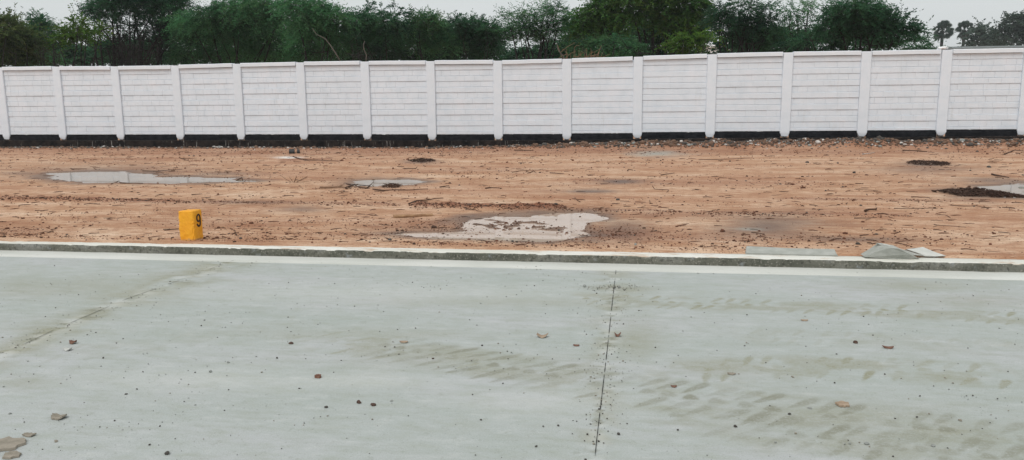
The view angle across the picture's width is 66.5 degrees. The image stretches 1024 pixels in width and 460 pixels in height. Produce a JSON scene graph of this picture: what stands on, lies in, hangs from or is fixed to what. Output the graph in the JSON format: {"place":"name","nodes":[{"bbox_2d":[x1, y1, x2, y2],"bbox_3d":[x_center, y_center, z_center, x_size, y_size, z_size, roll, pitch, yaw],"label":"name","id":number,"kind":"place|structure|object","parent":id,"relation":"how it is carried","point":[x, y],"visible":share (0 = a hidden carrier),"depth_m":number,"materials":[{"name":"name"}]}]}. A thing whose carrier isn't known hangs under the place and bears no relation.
{"place":"outdoors","nodes":[
{"label":"outdoors","id":0,"kind":"place"},
{"bbox_2d":[1,258,1021,459],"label":"grit","id":1,"kind":"object","parent":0,"point":[471,360],"visible":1,"depth_m":4.69,"materials":[{"name":"gravel"}]},
{"bbox_2d":[0,257,1023,459],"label":"road","id":2,"kind":"structure","parent":0,"point":[706,403],"depth_m":4.64,"materials":[{"name":"concrete"}]},
{"bbox_2d":[2,450,21,458],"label":"mud cake","id":3,"kind":"object","parent":2,"relation":"on","point":[12,454],"visible":1,"depth_m":3.46,"materials":[{"name":"beige soil"}]},
{"bbox_2d":[0,436,26,451],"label":"mud cake","id":4,"kind":"object","parent":2,"relation":"on","point":[8,443],"visible":1,"depth_m":3.57,"materials":[{"name":"beige soil"}]},
{"bbox_2d":[22,432,36,436],"bbox_3d":[-2.276,0.963,3.685,0.064,0.014,0.039,1,9,8],"label":"mud flake","id":5,"kind":"object","parent":2,"relation":"on","point":[26,434],"visible":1,"depth_m":3.68,"materials":[{"name":"beige soil"}]},
{"bbox_2d":[51,413,66,419],"bbox_3d":[-2.258,0.926,3.888,0.081,0.022,0.058,1,9,8],"label":"mud flake","id":6,"kind":"object","parent":2,"relation":"on","point":[55,416],"visible":1,"depth_m":3.88,"materials":[{"name":"beige soil"}]},
{"bbox_2d":[29,260,232,341],"bbox_3d":[-3.018,0.521,6.436,0.091,0.001,2.780,1,9,8],"label":"road joint","id":7,"kind":"object","parent":2,"relation":"on","point":[101,309],"visible":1,"depth_m":5.82,"materials":[{"name":"grey concrete"}]},
{"bbox_2d":[0,250,1023,279],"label":"gutter","id":8,"kind":"object","parent":2,"relation":"on","point":[620,267],"visible":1,"depth_m":7.40,"materials":[{"name":"grey concrete"}]},
{"bbox_2d":[536,333,547,337],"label":"dead leaf","id":9,"kind":"object","parent":2,"relation":"on","point":[540,335],"visible":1,"depth_m":5.15,"materials":[{"name":"beige plant"}]},
{"bbox_2d":[595,272,615,453],"bbox_3d":[0.659,0.678,5.287,0.007,0.001,3.845,1,9,9],"label":"road joint","id":10,"kind":"object","parent":2,"relation":"on","point":[604,371],"visible":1,"depth_m":4.33,"materials":[{"name":"grey concrete"}]},
{"bbox_2d":[835,401,849,406],"bbox_3d":[1.681,0.884,3.968,0.069,0.012,0.070,1,9,8],"label":"mud cake","id":11,"kind":"object","parent":2,"relation":"on","point":[842,404],"visible":1,"depth_m":3.96,"materials":[{"name":"beige soil"}]},
{"bbox_2d":[0,134,1023,259],"bbox_3d":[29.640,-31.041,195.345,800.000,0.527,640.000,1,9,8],"label":"ground","id":12,"kind":"structure","parent":0,"point":[761,193],"depth_m":12.09,"materials":[{"name":"brown soil"}]},
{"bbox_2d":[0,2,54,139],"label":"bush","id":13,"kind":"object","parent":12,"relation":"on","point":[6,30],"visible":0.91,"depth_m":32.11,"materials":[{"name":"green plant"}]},
{"bbox_2d":[4,15,58,66],"bbox_3d":[-21.178,-6.641,34.225,2.252,5.211,4.840,-8,12,-38],"label":"bush","id":14,"kind":"object","parent":12,"relation":"on","point":[31,38],"visible":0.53,"depth_m":33.45,"materials":[{"name":"green plant"}]},
{"bbox_2d":[18,6,72,65],"bbox_3d":[-21.945,-7.326,36.568,2.786,5.811,5.686,-7,12,-36],"label":"thorn tree","id":15,"kind":"object","parent":12,"relation":"on","point":[36,19],"visible":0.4,"depth_m":35.01,"materials":[{"name":"green plant"}]},
{"bbox_2d":[35,36,73,66],"bbox_3d":[-18.804,-5.779,31.882,2.361,4.221,1.213,2,10,17],"label":"dry bush","id":16,"kind":"object","parent":12,"relation":"on","point":[52,55],"visible":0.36,"depth_m":31.76,"materials":[{"name":"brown plant"}]},
{"bbox_2d":[19,35,117,65],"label":"thicket bush","id":17,"kind":"object","parent":12,"relation":"on","point":[70,54],"visible":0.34,"depth_m":44.55,"materials":[{"name":"green plant"}]},
{"bbox_2d":[41,3,116,65],"bbox_3d":[-19.060,-6.847,33.958,4.242,5.671,2.726,5,11,28],"label":"tree","id":18,"kind":"object","parent":12,"relation":"on","point":[72,32],"visible":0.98,"depth_m":33.33,"materials":[{"name":"green plant"}]},
{"bbox_2d":[97,24,168,65],"bbox_3d":[-16.391,-6.513,34.194,3.512,4.881,1.479,1,9,8],"label":"dry bush","id":19,"kind":"object","parent":12,"relation":"on","point":[127,59],"visible":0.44,"depth_m":33.88,"materials":[{"name":"green plant"}]},
{"bbox_2d":[82,30,184,65],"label":"thicket bush","id":20,"kind":"object","parent":12,"relation":"on","point":[131,59],"visible":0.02,"depth_m":48.27,"materials":[{"name":"green plant"}]},
{"bbox_2d":[69,0,202,65],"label":"umbrella thorn","id":21,"kind":"object","parent":12,"relation":"on","point":[147,8],"visible":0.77,"depth_m":35.52,"materials":[{"name":"green plant"}]},
{"bbox_2d":[46,171,255,183],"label":"water","id":22,"kind":"structure","parent":12,"relation":"on","point":[103,177],"depth_m":15.50,"materials":[{"name":"grey liquid"}]},
{"bbox_2d":[179,209,202,240],"bbox_3d":[-3.484,-0.033,8.473,0.188,0.380,0.185,1,9,8],"label":"boundary stone","id":23,"kind":"object","parent":12,"relation":"on","point":[190,225],"visible":0.97,"depth_m":8.39,"materials":[{"name":"yellow paint"}]},
{"bbox_2d":[150,10,263,65],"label":"thicket bush","id":24,"kind":"object","parent":12,"relation":"on","point":[170,61],"visible":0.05,"depth_m":45.49,"materials":[{"name":"green plant"}]},
{"bbox_2d":[154,0,310,64],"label":"thorn tree","id":25,"kind":"object","parent":12,"relation":"on","point":[239,14],"visible":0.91,"depth_m":34.11,"materials":[{"name":"green plant"}]},
{"bbox_2d":[227,10,308,63],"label":"thicket bush","id":26,"kind":"object","parent":12,"relation":"on","point":[257,42],"visible":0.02,"depth_m":46.29,"materials":[{"name":"green plant"}]},
{"bbox_2d":[258,0,367,61],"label":"thorn tree","id":27,"kind":"object","parent":12,"relation":"on","point":[317,16],"visible":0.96,"depth_m":31.78,"materials":[{"name":"green plant"}]},
{"bbox_2d":[312,28,340,60],"bbox_3d":[-7.124,-5.628,30.309,1.601,4.228,0.898,1,9,8],"label":"dry bush","id":28,"kind":"object","parent":12,"relation":"on","point":[323,47],"visible":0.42,"depth_m":29.63,"materials":[{"name":"brown plant"}]},
{"bbox_2d":[278,25,377,61],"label":"thicket bush","id":29,"kind":"object","parent":12,"relation":"on","point":[343,59],"visible":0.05,"depth_m":44.92,"materials":[{"name":"green plant"}]},
{"bbox_2d":[320,185,348,187],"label":"branch","id":30,"kind":"object","parent":12,"relation":"on","point":[340,186],"visible":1,"depth_m":13.34,"materials":[{"name":"brown wood"}]},
{"bbox_2d":[346,35,374,61],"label":"dry bush","id":31,"kind":"object","parent":12,"relation":"on","point":[352,54],"visible":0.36,"depth_m":29.91,"materials":[{"name":"brown plant"}]},
{"bbox_2d":[333,0,423,61],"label":"thorn tree","id":32,"kind":"object","parent":12,"relation":"on","point":[375,31],"visible":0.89,"depth_m":33.16,"materials":[{"name":"green plant"}]},
{"bbox_2d":[351,179,426,185],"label":"water","id":33,"kind":"structure","parent":12,"relation":"on","point":[381,182],"depth_m":14.38,"materials":[{"name":"grey liquid"}]},
{"bbox_2d":[382,183,401,187],"bbox_3d":[-2.081,-0.766,13.483,0.384,0.099,0.425,1,9,8],"label":"litter heap","id":34,"kind":"object","parent":12,"relation":"on","point":[391,185],"visible":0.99,"depth_m":13.40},
{"bbox_2d":[345,24,453,61],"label":"thicket bush","id":35,"kind":"object","parent":12,"relation":"on","point":[407,58],"visible":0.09,"depth_m":43.81,"materials":[{"name":"green plant"}]},
{"bbox_2d":[373,188,427,190],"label":"branch","id":36,"kind":"object","parent":12,"relation":"on","point":[395,189],"visible":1,"depth_m":12.96,"materials":[{"name":"brown wood"}]},
{"bbox_2d":[393,214,432,217],"bbox_3d":[-1.277,-0.190,10.080,0.519,0.043,0.078,-3,10,-13],"label":"old timber","id":37,"kind":"object","parent":12,"relation":"on","point":[408,215],"visible":1,"depth_m":10.05,"materials":[{"name":"brown wood"}]},
{"bbox_2d":[408,157,434,161],"bbox_3d":[-2.147,-1.698,18.956,0.602,0.103,0.733,-7,12,-36],"label":"litter heap","id":38,"kind":"object","parent":12,"relation":"on","point":[423,159],"visible":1,"depth_m":18.94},
{"bbox_2d":[408,198,439,203],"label":"branch","id":39,"kind":"object","parent":12,"relation":"on","point":[424,200],"visible":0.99,"depth_m":11.63,"materials":[{"name":"brown wood"}]},
{"bbox_2d":[391,5,470,60],"bbox_3d":[-3.900,-7.150,35.198,3.759,5.608,4.854,1,9,8],"label":"thorn tree","id":40,"kind":"object","parent":12,"relation":"on","point":[422,21],"visible":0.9,"depth_m":34.93,"materials":[{"name":"green plant"}]},
{"bbox_2d":[410,23,519,60],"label":"thicket bush","id":41,"kind":"object","parent":12,"relation":"on","point":[480,58],"visible":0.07,"depth_m":44.95,"materials":[{"name":"green plant"}]},
{"bbox_2d":[428,8,519,60],"bbox_3d":[-1.658,-7.404,36.737,4.573,5.564,4.380,1,9,8],"label":"thorn tree","id":42,"kind":"object","parent":12,"relation":"on","point":[481,34],"visible":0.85,"depth_m":35.83,"materials":[{"name":"green plant"}]},
{"bbox_2d":[396,212,608,241],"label":"water","id":43,"kind":"structure","parent":12,"relation":"on","point":[570,222],"depth_m":9.09,"materials":[{"name":"grey liquid"}]},
{"bbox_2d":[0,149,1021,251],"bbox_3d":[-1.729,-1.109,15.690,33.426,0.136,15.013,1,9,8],"label":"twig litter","id":44,"kind":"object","parent":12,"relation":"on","point":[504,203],"visible":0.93,"depth_m":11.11,"materials":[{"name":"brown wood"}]},
{"bbox_2d":[0,48,1023,146],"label":"boundary wall","id":45,"kind":"structure","parent":12,"relation":"on","point":[914,95],"depth_m":23.58,"materials":[{"name":"white paint"}]},
{"bbox_2d":[937,46,948,49],"bbox_3d":[11.959,-5.048,21.670,0.299,0.108,0.191,1,9,8],"label":"plastic sack","id":46,"kind":"object","parent":45,"relation":"on","point":[942,48],"visible":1,"depth_m":21.62,"materials":[{"name":"white plastic"}]},
{"bbox_2d":[0,241,1023,271],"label":"kerb","id":47,"kind":"structure","parent":12,"relation":"on","point":[920,263],"depth_m":7.56,"materials":[{"name":"concrete"}]},
{"bbox_2d":[745,246,837,255],"bbox_3d":[2.664,0.225,7.486,0.840,0.094,0.188,1,10,11],"label":"cement slab","id":48,"kind":"object","parent":47,"relation":"on","point":[754,250],"depth_m":7.45,"materials":[{"name":"grey concrete"}]},
{"bbox_2d":[861,244,918,258],"bbox_3d":[3.500,0.199,7.222,0.478,0.114,0.196,1,9,8],"label":"broken kerb stone","id":49,"kind":"object","parent":47,"relation":"on","point":[885,252],"visible":1,"depth_m":7.16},
{"bbox_2d":[876,243,918,254],"bbox_3d":[3.586,0.178,7.237,0.414,0.119,0.058,1,9,7],"label":"broken kerb stone","id":50,"kind":"object","parent":47,"relation":"on","point":[882,244],"visible":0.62,"depth_m":7.21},
{"bbox_2d":[0,143,1023,255],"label":"clods","id":51,"kind":"object","parent":12,"relation":"on","point":[448,204],"visible":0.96,"depth_m":10.72,"materials":[{"name":"soil"}]},
{"bbox_2d":[0,135,1023,149],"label":"rubble","id":52,"kind":"object","parent":12,"relation":"on","point":[879,139],"visible":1,"depth_m":22.48,"materials":[{"name":"gravel"}]},
{"bbox_2d":[473,0,590,59],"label":"flat topped tree","id":53,"kind":"object","parent":12,"relation":"on","point":[536,35],"visible":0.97,"depth_m":34.43,"materials":[{"name":"green plant"}]},
{"bbox_2d":[498,34,599,60],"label":"thicket bush","id":54,"kind":"object","parent":12,"relation":"on","point":[509,55],"visible":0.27,"depth_m":42.55,"materials":[{"name":"green plant"}]},
{"bbox_2d":[556,43,608,58],"bbox_3d":[2.488,-4.913,27.803,2.227,3.477,1.549,1,9,8],"label":"dry bush","id":55,"kind":"object","parent":12,"relation":"on","point":[567,55],"visible":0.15,"depth_m":27.36,"materials":[{"name":"green plant"}]},
{"bbox_2d":[557,17,647,54],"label":"thicket bush","id":56,"kind":"object","parent":12,"relation":"on","point":[600,35],"visible":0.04,"depth_m":42.64,"materials":[{"name":"green plant"}]},
{"bbox_2d":[559,27,655,59],"bbox_3d":[3.690,-5.648,30.084,4.214,4.170,3.746,1,9,8],"label":"shrub","id":57,"kind":"object","parent":12,"relation":"on","point":[612,49],"visible":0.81,"depth_m":29.84,"materials":[{"name":"green plant"}]},
{"bbox_2d":[556,0,721,57],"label":"neem tree","id":58,"kind":"object","parent":12,"relation":"on","point":[659,14],"visible":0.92,"depth_m":34.63,"materials":[{"name":"green plant"}]},
{"bbox_2d":[614,19,722,57],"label":"thicket bush","id":59,"kind":"object","parent":12,"relation":"on","point":[656,40],"visible":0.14,"depth_m":41.34,"materials":[{"name":"green plant"}]},
{"bbox_2d":[651,19,728,54],"bbox_3d":[6.705,-5.782,29.840,2.921,4.462,2.929,1,9,8],"label":"shrub","id":60,"kind":"object","parent":12,"relation":"on","point":[692,42],"visible":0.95,"depth_m":29.51,"materials":[{"name":"green plant"}]},
{"bbox_2d":[697,43,727,52],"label":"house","id":61,"kind":"structure","parent":12,"relation":"on","point":[712,45],"depth_m":57.08,"materials":[{"name":"white"}]},
{"bbox_2d":[699,158,741,159],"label":"twig","id":62,"kind":"object","parent":12,"relation":"on","point":[718,159],"visible":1,"depth_m":18.48,"materials":[{"name":"brown wood"}]},
{"bbox_2d":[697,0,795,52],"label":"thorn tree","id":63,"kind":"object","parent":12,"relation":"on","point":[755,29],"visible":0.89,"depth_m":32.17,"materials":[{"name":"green plant"}]},
{"bbox_2d":[706,20,818,53],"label":"thicket bush","id":64,"kind":"object","parent":12,"relation":"on","point":[716,44],"visible":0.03,"depth_m":41.54,"materials":[{"name":"green plant"}]},
{"bbox_2d":[768,0,830,51],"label":"sparse tree","id":65,"kind":"object","parent":12,"relation":"on","point":[798,18],"visible":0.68,"depth_m":32.41,"materials":[{"name":"green plant"}]},
{"bbox_2d":[796,15,894,50],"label":"thicket bush","id":66,"kind":"object","parent":12,"relation":"on","point":[836,44],"visible":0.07,"depth_m":41.11,"materials":[{"name":"green plant"}]},
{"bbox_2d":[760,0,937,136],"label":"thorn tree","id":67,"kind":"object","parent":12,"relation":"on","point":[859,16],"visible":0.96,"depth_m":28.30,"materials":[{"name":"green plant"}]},
{"bbox_2d":[894,208,937,208],"bbox_3d":[5.350,-0.287,10.352,0.541,0.014,0.038,1,9,8],"label":"stick","id":68,"kind":"object","parent":12,"relation":"on","point":[914,208],"visible":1,"depth_m":10.37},
{"bbox_2d":[886,31,948,49],"bbox_3d":[13.638,-4.862,26.251,2.080,3.690,2.587,1,9,8],"label":"shrub","id":69,"kind":"object","parent":12,"relation":"on","point":[922,47],"visible":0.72,"depth_m":26.42,"materials":[{"name":"green plant"}]},
{"bbox_2d":[905,247,945,257],"bbox_3d":[3.861,0.209,7.328,0.349,0.089,0.165,1,9,8],"label":"cement offcut","id":70,"kind":"object","parent":12,"relation":"on","point":[923,252],"visible":0.93,"depth_m":7.28,"materials":[{"name":"grey concrete"}]},
{"bbox_2d":[906,159,949,165],"bbox_3d":[9.036,-1.477,16.993,0.865,0.103,1.077,1,9,8],"label":"litter heap","id":71,"kind":"object","parent":12,"relation":"on","point":[914,162],"visible":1,"depth_m":16.82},
{"bbox_2d":[933,19,953,46],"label":"fan palm","id":72,"kind":"object","parent":12,"relation":"on","point":[946,24],"visible":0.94,"depth_m":126.98,"materials":[{"name":"green plant"}]},
{"bbox_2d":[899,45,1023,49],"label":"shed","id":73,"kind":"structure","parent":12,"relation":"on","point":[982,47],"depth_m":77.55,"materials":[{"name":"grey metal"}]},
{"bbox_2d":[953,20,974,45],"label":"fan palm","id":74,"kind":"object","parent":12,"relation":"on","point":[964,25],"visible":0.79,"depth_m":132.14,"materials":[{"name":"green plant"}]},
{"bbox_2d":[932,187,1023,197],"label":"litter heap","id":75,"kind":"object","parent":12,"relation":"on","point":[973,191],"visible":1,"depth_m":11.60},
{"bbox_2d":[956,16,1007,46],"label":"leafy tree","id":76,"kind":"object","parent":12,"relation":"on","point":[980,29],"visible":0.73,"depth_m":115.35,"materials":[{"name":"green plant"}]},
{"bbox_2d":[976,8,1023,45],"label":"leafy tree","id":77,"kind":"object","parent":12,"relation":"on","point":[1015,29],"visible":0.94,"depth_m":100.10,"materials":[{"name":"green plant"}]},
{"bbox_2d":[978,183,1023,197],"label":"water","id":78,"kind":"structure","parent":12,"relation":"on","point":[1014,188],"depth_m":12.60,"materials":[{"name":"grey liquid"}]},
{"bbox_2d":[0,0,1023,65],"label":"sky","id":79,"kind":"structure","parent":0,"point":[955,11],"materials":[{"name":"white"}]}
]}

